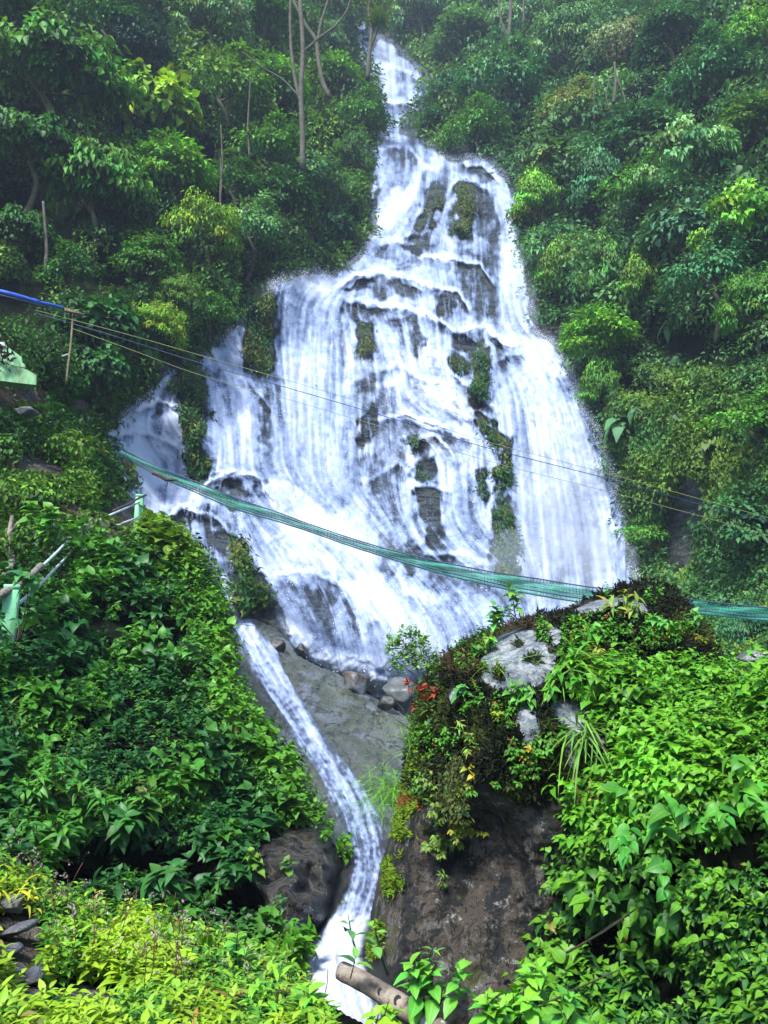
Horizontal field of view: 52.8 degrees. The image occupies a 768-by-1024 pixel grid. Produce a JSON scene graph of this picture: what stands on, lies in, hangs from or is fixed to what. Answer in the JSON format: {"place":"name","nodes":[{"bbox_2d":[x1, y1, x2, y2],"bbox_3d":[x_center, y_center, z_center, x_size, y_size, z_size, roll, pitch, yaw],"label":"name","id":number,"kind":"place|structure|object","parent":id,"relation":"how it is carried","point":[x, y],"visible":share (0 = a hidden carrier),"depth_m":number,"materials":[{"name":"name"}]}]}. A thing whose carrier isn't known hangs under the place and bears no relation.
{"place":"outdoors","nodes":[
{"label":"outdoors","id":0,"kind":"place"},
{"bbox_2d":[0,540,343,933],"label":"bank terrain","id":1,"kind":"structure","parent":0,"point":[307,887],"depth_m":7.99,"materials":[{"name":"soil"}]},
{"bbox_2d":[0,559,62,646],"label":"bright sapling","id":2,"kind":"object","parent":1,"relation":"on","point":[26,578],"visible":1,"depth_m":7.80,"materials":[{"name":"green plant"}]},
{"bbox_2d":[0,807,78,855],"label":"lance leaved shrub","id":3,"kind":"object","parent":1,"relation":"on","point":[23,825],"visible":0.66,"depth_m":5.88,"materials":[{"name":"green plant"}]},
{"bbox_2d":[16,499,89,553],"bbox_3d":[-5.018,0.185,11.668,1.242,0.876,0.616,-2,-12,9],"label":"bright sapling","id":4,"kind":"object","parent":1,"relation":"on","point":[71,531],"visible":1,"depth_m":11.68,"materials":[{"name":"green plant"}]},
{"bbox_2d":[11,752,128,844],"bbox_3d":[-2.875,2.491,6.668,1.353,0.811,0.610,0,-12,0],"label":"lance leaved shrub","id":5,"kind":"object","parent":1,"relation":"on","point":[46,784],"visible":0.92,"depth_m":6.66,"materials":[{"name":"green plant"}]},
{"bbox_2d":[95,802,147,857],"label":"veined shrub","id":6,"kind":"object","parent":1,"relation":"on","point":[123,827],"visible":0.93,"depth_m":6.94,"materials":[{"name":"green plant"}]},
{"bbox_2d":[125,778,163,826],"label":"veined shrub","id":7,"kind":"object","parent":1,"relation":"on","point":[143,799],"visible":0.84,"depth_m":7.25,"materials":[{"name":"green plant"}]},
{"bbox_2d":[137,858,193,908],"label":"veined shrub","id":8,"kind":"object","parent":1,"relation":"on","point":[167,880],"visible":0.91,"depth_m":6.35,"materials":[{"name":"green plant"}]},
{"bbox_2d":[113,620,221,690],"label":"light green shrub","id":9,"kind":"object","parent":1,"relation":"on","point":[185,653],"visible":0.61,"depth_m":10.14,"materials":[{"name":"green plant"}]},
{"bbox_2d":[0,529,350,952],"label":"undergrowth fringe","id":10,"kind":"object","parent":1,"relation":"on","point":[109,782],"visible":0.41,"depth_m":8.79,"materials":[{"name":"green plant"}]},
{"bbox_2d":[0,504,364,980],"bbox_3d":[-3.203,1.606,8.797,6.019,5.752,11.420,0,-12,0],"label":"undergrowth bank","id":11,"kind":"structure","parent":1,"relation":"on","point":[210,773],"depth_m":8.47,"materials":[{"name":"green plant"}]},
{"bbox_2d":[0,887,362,1023],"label":"ground","id":12,"kind":"structure","parent":0,"point":[26,955],"depth_m":2.64,"materials":[{"name":"soil"}]},
{"bbox_2d":[0,839,327,992],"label":"weeds in flower","id":13,"kind":"object","parent":12,"relation":"on","point":[153,933],"visible":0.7,"depth_m":2.89,"materials":[{"name":"green plant"}]},
{"bbox_2d":[0,838,343,1023],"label":"ground cover leaves","id":14,"kind":"object","parent":12,"relation":"on","point":[218,994],"visible":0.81,"depth_m":2.54,"materials":[{"name":"green plant"}]},
{"bbox_2d":[335,961,448,1023],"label":"fallen log","id":15,"kind":"object","parent":12,"relation":"on","point":[376,989],"visible":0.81,"depth_m":2.63,"materials":[{"name":"brown wood"}]},
{"bbox_2d":[393,952,475,1023],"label":"hydrangea like herb","id":16,"kind":"object","parent":12,"relation":"on","point":[419,984],"visible":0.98,"depth_m":2.46,"materials":[{"name":"green plant"}]},
{"bbox_2d":[468,988,513,1023],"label":"leaf herb","id":17,"kind":"object","parent":12,"relation":"on","point":[495,1011],"visible":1,"depth_m":2.32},
{"bbox_2d":[493,984,543,1023],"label":"leaf herb","id":18,"kind":"object","parent":12,"relation":"on","point":[518,1004],"visible":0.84,"depth_m":2.41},
{"bbox_2d":[513,957,555,1006],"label":"leaf herb","id":19,"kind":"object","parent":12,"relation":"on","point":[535,979],"visible":0.84,"depth_m":2.63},
{"bbox_2d":[542,983,589,1023],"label":"leaf herb","id":20,"kind":"object","parent":12,"relation":"on","point":[565,1013],"visible":1,"depth_m":2.52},
{"bbox_2d":[108,141,641,689],"bbox_3d":[0.481,-24.289,52.974,19.755,70.407,55.611,0,-12,0],"label":"spray","id":21,"kind":"object","parent":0,"point":[592,419],"visible":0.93,"depth_m":32.87,"materials":[{"name":"white"}]},
{"bbox_2d":[0,0,767,716],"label":"hill","id":22,"kind":"structure","parent":0,"point":[428,496],"depth_m":34.46,"materials":[{"name":"plant"}]},
{"bbox_2d":[0,342,36,388],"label":"green wall","id":23,"kind":"structure","parent":22,"relation":"on","point":[19,376],"depth_m":17.52,"materials":[{"name":"paint"}]},
{"bbox_2d":[0,200,61,249],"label":"broadleaf tree","id":24,"kind":"object","parent":22,"relation":"on","point":[30,226],"visible":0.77,"depth_m":29.71,"materials":[{"name":"green plant"}]},
{"bbox_2d":[0,0,76,47],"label":"broadleaf tree","id":25,"kind":"object","parent":22,"relation":"on","point":[25,6],"visible":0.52,"depth_m":37.51,"materials":[{"name":"green plant"}]},
{"bbox_2d":[0,103,80,214],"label":"broadleaf tree","id":26,"kind":"object","parent":22,"relation":"on","point":[44,138],"visible":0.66,"depth_m":30.83,"materials":[{"name":"green plant"}]},
{"bbox_2d":[0,364,125,556],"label":"ground cover leaves","id":27,"kind":"object","parent":22,"relation":"on","point":[53,403],"visible":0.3,"depth_m":19.85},
{"bbox_2d":[26,239,113,291],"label":"broadleaf shrub","id":28,"kind":"object","parent":22,"relation":"on","point":[75,272],"visible":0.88,"depth_m":28.86,"materials":[{"name":"green plant"}]},
{"bbox_2d":[0,3,152,164],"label":"broadleaf tree","id":29,"kind":"object","parent":22,"relation":"on","point":[85,69],"visible":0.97,"depth_m":35.06,"materials":[{"name":"green plant"}]},
{"bbox_2d":[36,131,159,276],"bbox_3d":[-12.131,-12.744,32.481,4.728,6.188,4.779,8,-14,-32],"label":"broadleaf tree","id":30,"kind":"object","parent":22,"relation":"on","point":[85,172],"visible":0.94,"depth_m":31.68,"materials":[{"name":"green plant"}]},
{"bbox_2d":[64,338,134,410],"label":"leaved shrub","id":31,"kind":"object","parent":22,"relation":"on","point":[113,373],"visible":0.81,"depth_m":24.08,"materials":[{"name":"green plant"}]},
{"bbox_2d":[44,286,162,361],"bbox_3d":[-9.378,-5.894,26.102,3.189,3.408,3.830,-10,-15,38],"label":"leaved shrub","id":32,"kind":"object","parent":22,"relation":"on","point":[108,315],"visible":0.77,"depth_m":25.39,"materials":[{"name":"green plant"}]},
{"bbox_2d":[57,0,153,51],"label":"broadleaf tree","id":33,"kind":"object","parent":22,"relation":"on","point":[112,10],"visible":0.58,"depth_m":43.20,"materials":[{"name":"green plant"}]},
{"bbox_2d":[97,10,174,74],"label":"broadleaf tree","id":34,"kind":"object","parent":22,"relation":"on","point":[154,31],"visible":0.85,"depth_m":43.51,"materials":[{"name":"green plant"}]},
{"bbox_2d":[106,228,186,288],"bbox_3d":[-9.696,-9.680,32.225,3.131,3.770,3.672,-8,-14,33],"label":"broadleaf tree","id":35,"kind":"object","parent":22,"relation":"on","point":[159,241],"visible":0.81,"depth_m":31.57,"materials":[{"name":"green plant"}]},
{"bbox_2d":[97,57,205,154],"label":"leaved tree","id":36,"kind":"object","parent":22,"relation":"on","point":[167,92],"visible":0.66,"depth_m":40.01,"materials":[{"name":"green plant"}]},
{"bbox_2d":[131,298,191,369],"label":"bamboo shrub","id":37,"kind":"object","parent":22,"relation":"on","point":[161,317],"visible":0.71,"depth_m":28.46,"materials":[{"name":"green plant"}]},
{"bbox_2d":[130,126,220,211],"bbox_3d":[-10.258,-15.596,37.675,4.539,5.612,4.767,2,-12,-10],"label":"broadleaf tree","id":38,"kind":"object","parent":22,"relation":"on","point":[191,171],"visible":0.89,"depth_m":36.86,"materials":[{"name":"green plant"}]},
{"bbox_2d":[153,271,201,314],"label":"bamboo shrub","id":39,"kind":"object","parent":22,"relation":"on","point":[179,285],"visible":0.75,"depth_m":30.98,"materials":[{"name":"green plant"}]},
{"bbox_2d":[156,185,243,289],"bbox_3d":[-8.147,-12.585,35.614,3.495,4.972,3.992,-6,-13,25],"label":"feathery tree","id":40,"kind":"object","parent":22,"relation":"on","point":[218,223],"visible":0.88,"depth_m":35.08,"materials":[{"name":"green plant"}]},
{"bbox_2d":[166,0,261,58],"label":"feathery tree","id":41,"kind":"object","parent":22,"relation":"on","point":[232,8],"visible":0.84,"depth_m":50.42,"materials":[{"name":"green plant"}]},
{"bbox_2d":[167,36,278,161],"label":"broadleaf tree","id":42,"kind":"object","parent":22,"relation":"on","point":[238,69],"visible":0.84,"depth_m":45.64,"materials":[{"name":"green plant"}]},
{"bbox_2d":[199,154,267,208],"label":"broadleaf tree","id":43,"kind":"object","parent":22,"relation":"on","point":[239,176],"visible":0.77,"depth_m":40.52,"materials":[{"name":"green plant"}]},
{"bbox_2d":[222,189,289,281],"bbox_3d":[-6.686,-13.808,38.875,4.404,5.105,3.675,10,-15,-39],"label":"broadleaf tree","id":44,"kind":"object","parent":22,"relation":"on","point":[260,229],"visible":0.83,"depth_m":38.74,"materials":[{"name":"green plant"}]},
{"bbox_2d":[223,107,311,172],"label":"broadleaf tree","id":45,"kind":"object","parent":22,"relation":"on","point":[276,132],"visible":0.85,"depth_m":44.47,"materials":[{"name":"green plant"}]},
{"bbox_2d":[233,0,304,59],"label":"broadleaf tree","id":46,"kind":"object","parent":22,"relation":"on","point":[267,11],"visible":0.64,"depth_m":56.29,"materials":[{"name":"green plant"}]},
{"bbox_2d":[236,48,313,119],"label":"broadleaf tree","id":47,"kind":"object","parent":22,"relation":"on","point":[273,66],"visible":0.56,"depth_m":50.13,"materials":[{"name":"green plant"}]},
{"bbox_2d":[257,165,321,233],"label":"broadleaf tree","id":48,"kind":"object","parent":22,"relation":"on","point":[301,192],"visible":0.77,"depth_m":42.53,"materials":[{"name":"green plant"}]},
{"bbox_2d":[242,0,350,170],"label":"bare trunk tree","id":49,"kind":"object","parent":22,"relation":"on","point":[299,91],"visible":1,"depth_m":42.40,"materials":[{"name":"grey plant"}]},
{"bbox_2d":[268,144,350,230],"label":"broadleaf tree","id":50,"kind":"object","parent":22,"relation":"on","point":[322,169],"visible":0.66,"depth_m":45.15,"materials":[{"name":"green plant"}]},
{"bbox_2d":[232,619,408,1016],"bbox_3d":[-0.352,4.497,13.942,4.950,6.105,19.365,3,-12,-12],"label":"rock slab","id":51,"kind":"object","parent":22,"relation":"on","point":[349,724],"visible":0.3,"depth_m":14.99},
{"bbox_2d":[233,619,381,1023],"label":"stream water","id":52,"kind":"structure","parent":51,"relation":"on","point":[336,941],"depth_m":9.71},
{"bbox_2d":[118,178,524,625],"bbox_3d":[0.415,-9.640,34.939,13.205,31.015,27.251,-10,-15,38],"label":"moss","id":53,"kind":"object","parent":22,"relation":"on","point":[256,593],"visible":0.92,"depth_m":30.08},
{"bbox_2d":[312,200,356,245],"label":"leaved shrub","id":54,"kind":"object","parent":22,"relation":"on","point":[344,228],"visible":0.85,"depth_m":46.02,"materials":[{"name":"green plant"}]},
{"bbox_2d":[311,47,368,98],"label":"broadleaf tree","id":55,"kind":"object","parent":22,"relation":"on","point":[342,61],"visible":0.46,"depth_m":63.09,"materials":[{"name":"green plant"}]},
{"bbox_2d":[319,168,374,216],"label":"hanging shrub","id":56,"kind":"object","parent":22,"relation":"on","point":[348,195],"visible":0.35,"depth_m":50.13,"materials":[{"name":"green plant"}]},
{"bbox_2d":[328,129,378,174],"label":"hanging shrub","id":57,"kind":"object","parent":22,"relation":"on","point":[352,149],"visible":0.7,"depth_m":53.26,"materials":[{"name":"green plant"}]},
{"bbox_2d":[324,83,394,133],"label":"broadleaf tree","id":58,"kind":"object","parent":22,"relation":"on","point":[365,101],"visible":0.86,"depth_m":59.56,"materials":[{"name":"green plant"}]},
{"bbox_2d":[108,14,631,714],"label":"falling water","id":59,"kind":"structure","parent":22,"relation":"on","point":[376,602],"depth_m":33.31,"materials":[{"name":"liquid"}]},
{"bbox_2d":[333,0,408,80],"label":"forked tree","id":60,"kind":"object","parent":22,"relation":"on","point":[376,18],"visible":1,"depth_m":56.46,"materials":[{"name":"green plant"}]},
{"bbox_2d":[0,0,767,676],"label":"undergrowth","id":61,"kind":"object","parent":22,"relation":"on","point":[50,446],"visible":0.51,"depth_m":36.49,"materials":[{"name":"plant"}]},
{"bbox_2d":[386,0,451,45],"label":"feathery tree","id":62,"kind":"object","parent":22,"relation":"on","point":[399,10],"visible":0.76,"depth_m":87.67,"materials":[{"name":"green plant"}]},
{"bbox_2d":[120,448,767,620],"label":"green netting","id":63,"kind":"structure","parent":22,"relation":"on","point":[456,571],"depth_m":18.72,"materials":[{"name":"teal"}]},
{"bbox_2d":[424,1,504,64],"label":"broadleaf tree","id":64,"kind":"object","parent":22,"relation":"on","point":[440,48],"visible":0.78,"depth_m":76.17,"materials":[{"name":"green plant"}]},
{"bbox_2d":[434,89,515,154],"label":"broadleaf shrub","id":65,"kind":"object","parent":22,"relation":"on","point":[480,109],"visible":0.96,"depth_m":54.79,"materials":[{"name":"green plant"}]},
{"bbox_2d":[446,30,550,134],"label":"broadleaf tree","id":66,"kind":"object","parent":22,"relation":"on","point":[513,60],"visible":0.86,"depth_m":58.89,"materials":[{"name":"green plant"}]},
{"bbox_2d":[485,0,557,37],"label":"feathery tree","id":67,"kind":"object","parent":22,"relation":"on","point":[534,6],"visible":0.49,"depth_m":71.57,"materials":[{"name":"green plant"}]},
{"bbox_2d":[503,161,566,225],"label":"tree","id":68,"kind":"object","parent":22,"relation":"on","point":[545,192],"visible":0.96,"depth_m":46.97,"materials":[{"name":"green plant"}]},
{"bbox_2d":[517,136,585,177],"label":"leaved tree","id":69,"kind":"object","parent":22,"relation":"on","point":[560,147],"visible":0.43,"depth_m":48.31,"materials":[{"name":"green plant"}]},
{"bbox_2d":[534,230,586,305],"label":"tree","id":70,"kind":"object","parent":22,"relation":"on","point":[549,258],"visible":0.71,"depth_m":40.88,"materials":[{"name":"green plant"}]},
{"bbox_2d":[519,0,609,81],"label":"feathery tree","id":71,"kind":"object","parent":22,"relation":"on","point":[566,25],"visible":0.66,"depth_m":59.91,"materials":[{"name":"green plant"}]},
{"bbox_2d":[533,70,608,133],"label":"flushed tree","id":72,"kind":"object","parent":22,"relation":"on","point":[577,92],"visible":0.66,"depth_m":52.65,"materials":[{"name":"green plant"}]},
{"bbox_2d":[564,135,631,229],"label":"tree","id":73,"kind":"object","parent":22,"relation":"on","point":[600,161],"visible":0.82,"depth_m":44.89,"materials":[{"name":"green plant"}]},
{"bbox_2d":[574,348,624,418],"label":"hanging shrub","id":74,"kind":"object","parent":22,"relation":"on","point":[596,368],"visible":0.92,"depth_m":34.17,"materials":[{"name":"green plant"}]},
{"bbox_2d":[572,225,628,292],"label":"hanging shrub","id":75,"kind":"object","parent":22,"relation":"on","point":[611,245],"visible":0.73,"depth_m":37.70,"materials":[{"name":"green plant"}]},
{"bbox_2d":[556,299,646,400],"bbox_3d":[10.026,-7.215,35.399,4.031,4.536,4.532,-9,-15,36],"label":"rounded shrub","id":76,"kind":"object","parent":22,"relation":"on","point":[616,332],"visible":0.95,"depth_m":34.64,"materials":[{"name":"green plant"}]},
{"bbox_2d":[568,15,660,73],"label":"silvery tree","id":77,"kind":"object","parent":22,"relation":"on","point":[618,34],"visible":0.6,"depth_m":56.21,"materials":[{"name":"green plant"}]},
{"bbox_2d":[588,146,680,214],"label":"broadleaf tree","id":78,"kind":"object","parent":22,"relation":"on","point":[616,187],"visible":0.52,"depth_m":40.07,"materials":[{"name":"green plant"}]},
{"bbox_2d":[595,95,687,155],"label":"broadleaf tree","id":79,"kind":"object","parent":22,"relation":"on","point":[630,115],"visible":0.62,"depth_m":44.84,"materials":[{"name":"green plant"}]},
{"bbox_2d":[611,510,671,566],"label":"broadleaf shrub","id":80,"kind":"object","parent":22,"relation":"on","point":[653,531],"visible":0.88,"depth_m":30.28,"materials":[{"name":"green plant"}]},
{"bbox_2d":[616,242,668,322],"bbox_3d":[11.909,-10.592,35.515,2.404,4.080,2.851,-7,-14,30],"label":"tree","id":81,"kind":"object","parent":22,"relation":"on","point":[640,264],"visible":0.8,"depth_m":34.98,"materials":[{"name":"green plant"}]},
{"bbox_2d":[630,0,708,68],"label":"broadleaf tree","id":82,"kind":"object","parent":22,"relation":"on","point":[674,23],"visible":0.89,"depth_m":52.60,"materials":[{"name":"green plant"}]},
{"bbox_2d":[633,191,721,262],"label":"leaved shrub","id":83,"kind":"object","parent":22,"relation":"on","point":[689,216],"visible":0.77,"depth_m":33.74,"materials":[{"name":"green plant"}]},
{"bbox_2d":[603,360,767,657],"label":"creeper","id":84,"kind":"object","parent":22,"relation":"attached to","point":[740,443],"visible":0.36,"depth_m":28.06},
{"bbox_2d":[631,112,746,202],"bbox_3d":[14.919,-16.233,37.730,5.366,6.368,5.311,-1,-12,3],"label":"broadleaf tree","id":85,"kind":"object","parent":22,"relation":"on","point":[708,149],"visible":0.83,"depth_m":36.80,"materials":[{"name":"green plant"}]},
{"bbox_2d":[657,18,759,121],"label":"broadleaf tree","id":86,"kind":"object","parent":22,"relation":"on","point":[715,48],"visible":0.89,"depth_m":43.70,"materials":[{"name":"green plant"}]},
{"bbox_2d":[653,216,767,342],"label":"tree","id":87,"kind":"object","parent":22,"relation":"on","point":[715,257],"visible":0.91,"depth_m":29.97,"materials":[{"name":"green plant"}]},
{"bbox_2d":[678,475,767,555],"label":"broadleaf shrub","id":88,"kind":"object","parent":22,"relation":"on","point":[748,538],"visible":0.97,"depth_m":22.97,"materials":[{"name":"green plant"}]},
{"bbox_2d":[685,176,767,266],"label":"broadleaf tree","id":89,"kind":"object","parent":22,"relation":"on","point":[727,206],"visible":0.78,"depth_m":29.72,"materials":[{"name":"green plant"}]},
{"bbox_2d":[693,383,767,473],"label":"broadleaf shrub","id":90,"kind":"object","parent":22,"relation":"on","point":[760,400],"visible":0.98,"depth_m":24.05,"materials":[{"name":"green plant"}]},
{"bbox_2d":[711,265,767,361],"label":"feathery tree","id":91,"kind":"object","parent":22,"relation":"on","point":[740,292],"visible":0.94,"depth_m":26.74,"materials":[{"name":"green plant"}]},
{"bbox_2d":[716,88,767,165],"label":"broadleaf tree","id":92,"kind":"object","parent":22,"relation":"on","point":[733,113],"visible":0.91,"depth_m":38.00,"materials":[{"name":"green plant"}]},
{"bbox_2d":[718,0,767,70],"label":"broadleaf tree","id":93,"kind":"object","parent":22,"relation":"on","point":[756,30],"visible":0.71,"depth_m":45.20,"materials":[{"name":"green plant"}]},
{"bbox_2d":[718,596,767,643],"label":"feathery shrub","id":94,"kind":"object","parent":22,"relation":"on","point":[736,628],"visible":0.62,"depth_m":20.02,"materials":[{"name":"green plant"}]},
{"bbox_2d":[567,674,767,1023],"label":"bank terrain","id":95,"kind":"structure","parent":0,"point":[736,856],"depth_m":4.04,"materials":[{"name":"soil"}]},
{"bbox_2d":[501,640,767,1023],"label":"creeper foliage","id":96,"kind":"object","parent":95,"relation":"on","point":[683,766],"visible":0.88,"depth_m":4.19,"materials":[{"name":"green plant"}]},
{"bbox_2d":[609,792,741,902],"bbox_3d":[1.425,1.637,3.800,0.626,0.514,0.386,-2,-12,7],"label":"leaved vine","id":97,"kind":"object","parent":95,"relation":"on","point":[660,812],"visible":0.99,"depth_m":3.80,"materials":[{"name":"green plant"}]},
{"bbox_2d":[722,754,767,830],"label":"leaved vine","id":98,"kind":"object","parent":95,"relation":"on","point":[753,790],"visible":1,"depth_m":3.61,"materials":[{"name":"green plant"}]},
{"label":"ground","id":99,"kind":"structure","parent":0,"visible":0},
{"bbox_2d":[364,575,733,1023],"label":"mossy boulder","id":100,"kind":"object","parent":99,"relation":"on","point":[485,908],"visible":0.49,"depth_m":5.07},
{"bbox_2d":[319,750,402,852],"bbox_3d":[0.039,2.474,6.622,1.000,0.857,1.180,11,-16,-42],"label":"grass tuft","id":101,"kind":"object","parent":100,"relation":"on","point":[389,795],"visible":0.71,"depth_m":6.58,"materials":[{"name":"green plant"}]},
{"bbox_2d":[384,623,441,688],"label":"feathery bush","id":102,"kind":"object","parent":100,"relation":"on","point":[396,643],"visible":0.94,"depth_m":6.49,"materials":[{"name":"green plant"}]},
{"bbox_2d":[402,582,707,804],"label":"leaves","id":103,"kind":"object","parent":100,"relation":"on","point":[551,743],"visible":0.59,"depth_m":5.72,"materials":[{"name":"green plant"}]},
{"bbox_2d":[530,711,627,805],"bbox_3d":[1.216,1.495,4.755,0.608,0.533,0.790,6,-13,-24],"label":"grass tuft","id":104,"kind":"object","parent":100,"relation":"on","point":[585,729],"visible":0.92,"depth_m":4.71,"materials":[{"name":"green plant"}]},
{"bbox_2d":[520,624,660,715],"bbox_3d":[1.390,1.233,5.305,1.012,0.956,1.107,0,-12,0],"label":"grass tuft","id":105,"kind":"object","parent":100,"relation":"on","point":[571,666],"visible":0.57,"depth_m":5.28,"materials":[{"name":"green plant"}]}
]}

